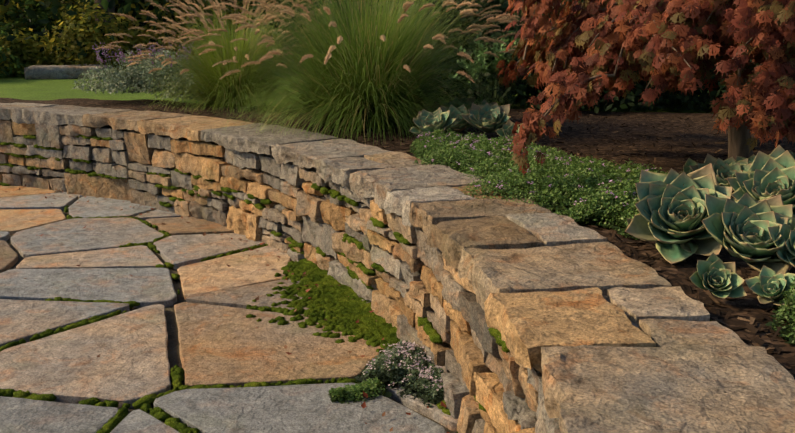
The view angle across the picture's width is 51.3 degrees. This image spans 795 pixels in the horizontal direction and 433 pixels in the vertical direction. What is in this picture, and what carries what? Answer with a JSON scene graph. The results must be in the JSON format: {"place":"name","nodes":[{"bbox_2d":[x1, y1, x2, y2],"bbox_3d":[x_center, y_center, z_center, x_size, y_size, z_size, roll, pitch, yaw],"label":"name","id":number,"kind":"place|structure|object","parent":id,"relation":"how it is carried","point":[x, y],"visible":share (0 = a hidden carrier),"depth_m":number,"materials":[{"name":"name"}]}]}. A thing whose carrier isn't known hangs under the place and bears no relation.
{"place":"outdoors","nodes":[
{"label":"outdoors","id":0,"kind":"place"},
{"bbox_2d":[0,119,330,209],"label":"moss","id":1,"kind":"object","parent":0,"point":[126,150],"depth_m":6.59,"materials":[{"name":"green plant"}]},
{"bbox_2d":[0,50,720,432],"bbox_3d":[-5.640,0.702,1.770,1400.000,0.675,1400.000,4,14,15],"label":"ground","id":2,"kind":"structure","parent":0,"point":[18,88],"depth_m":8.87,"materials":[{"name":"green plant"}]},
{"bbox_2d":[24,64,112,79],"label":"stone slab","id":3,"kind":"structure","parent":2,"relation":"on","point":[53,72],"depth_m":11.81,"materials":[{"name":"grey stone"}]},
{"bbox_2d":[0,185,457,432],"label":"patio flagstones","id":4,"kind":"object","parent":2,"relation":"on","point":[222,339],"visible":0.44,"depth_m":3.76,"materials":[{"name":"beige stone"}]},
{"bbox_2d":[0,183,449,432],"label":"fallen leaves litter","id":5,"kind":"object","parent":4,"relation":"on","point":[363,405],"visible":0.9,"depth_m":4.46,"materials":[{"name":"brown plant"}]},
{"bbox_2d":[0,135,509,432],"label":"moss plant","id":6,"kind":"object","parent":2,"relation":"on","point":[343,313],"visible":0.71,"depth_m":4.04,"materials":[{"name":"green plant"}]},
{"bbox_2d":[0,119,560,432],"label":"stone wall","id":7,"kind":"structure","parent":2,"relation":"on","point":[468,355],"depth_m":4.62,"materials":[{"name":"beige stone"}]},
{"bbox_2d":[0,102,794,432],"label":"wall capstones","id":8,"kind":"object","parent":7,"relation":"on","point":[676,362],"depth_m":2.25,"materials":[{"name":"beige stone"}]},
{"bbox_2d":[0,0,764,112],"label":"shrubs","id":9,"kind":"object","parent":2,"relation":"on","point":[51,31],"depth_m":12.35,"materials":[{"name":"green plant"}]},
{"bbox_2d":[0,98,794,378],"bbox_3d":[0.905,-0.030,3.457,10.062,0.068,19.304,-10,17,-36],"label":"mulch","id":10,"kind":"object","parent":2,"relation":"on","point":[699,126],"depth_m":5.37,"materials":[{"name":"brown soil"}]},
{"bbox_2d":[71,41,214,101],"bbox_3d":[-2.245,-1.398,7.834,1.341,0.525,1.699,-11,17,-40],"label":"catmint shrub","id":11,"kind":"object","parent":10,"relation":"on","point":[134,77],"visible":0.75,"depth_m":7.74,"materials":[{"name":"green plant"}]},
{"bbox_2d":[129,0,305,113],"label":"fountain grass","id":12,"kind":"object","parent":10,"relation":"on","point":[215,86],"depth_m":7.22,"materials":[{"name":"green plant"}]},
{"bbox_2d":[95,0,338,74],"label":"fountain grass plume","id":13,"kind":"object","parent":12,"relation":"attached to","point":[169,39],"visible":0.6,"depth_m":7.14,"materials":[{"name":"beige plant"}]},
{"bbox_2d":[179,0,525,149],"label":"fountain grass","id":14,"kind":"object","parent":10,"relation":"on","point":[362,78],"depth_m":5.71,"materials":[{"name":"green plant"}]},
{"bbox_2d":[154,0,560,82],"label":"fountain grass plume","id":15,"kind":"object","parent":14,"relation":"attached to","point":[240,17],"visible":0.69,"depth_m":5.39,"materials":[{"name":"beige plant"}]},
{"bbox_2d":[449,30,531,100],"bbox_3d":[0.911,-1.348,7.407,0.845,0.638,0.762,4,14,15],"label":"shrub","id":16,"kind":"object","parent":10,"relation":"on","point":[482,61],"visible":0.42,"depth_m":7.32,"materials":[{"name":"green plant"}]},
{"bbox_2d":[408,128,734,239],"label":"ground cover plants","id":17,"kind":"object","parent":10,"relation":"on","point":[592,191],"visible":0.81,"depth_m":3.70,"materials":[{"name":"green plant"}]},
{"bbox_2d":[409,96,794,305],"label":"succulent plant","id":18,"kind":"object","parent":10,"relation":"on","point":[691,208],"visible":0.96,"depth_m":2.73,"materials":[{"name":"green plant"}]},
{"bbox_2d":[495,0,794,174],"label":"maple tree","id":19,"kind":"object","parent":10,"relation":"on","point":[659,39],"depth_m":3.50,"materials":[{"name":"red plant"}]},
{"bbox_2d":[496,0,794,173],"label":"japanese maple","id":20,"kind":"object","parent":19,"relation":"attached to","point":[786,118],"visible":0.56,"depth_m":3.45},
{"bbox_2d":[765,276,794,344],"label":"thyme plant","id":21,"kind":"object","parent":10,"relation":"on","point":[786,313],"visible":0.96,"depth_m":2.12,"materials":[{"name":"green plant"}]},
{"bbox_2d":[328,377,392,403],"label":"wall foot grass","id":22,"kind":"structure","parent":0,"point":[348,392],"depth_m":3.15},
{"bbox_2d":[354,339,443,406],"bbox_3d":[0.062,0.609,3.310,0.465,0.109,0.477,4,14,15],"label":"herb plant","id":23,"kind":"object","parent":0,"point":[401,362],"depth_m":3.26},
{"bbox_2d":[542,246,638,327],"bbox_3d":[-2.502,-0.205,4.162,12.449,0.001,4.849,16,21,49],"label":"wall cap mortar","id":24,"kind":"object","parent":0,"point":[632,322],"depth_m":2.14,"materials":[{"name":"brown"}]}
]}

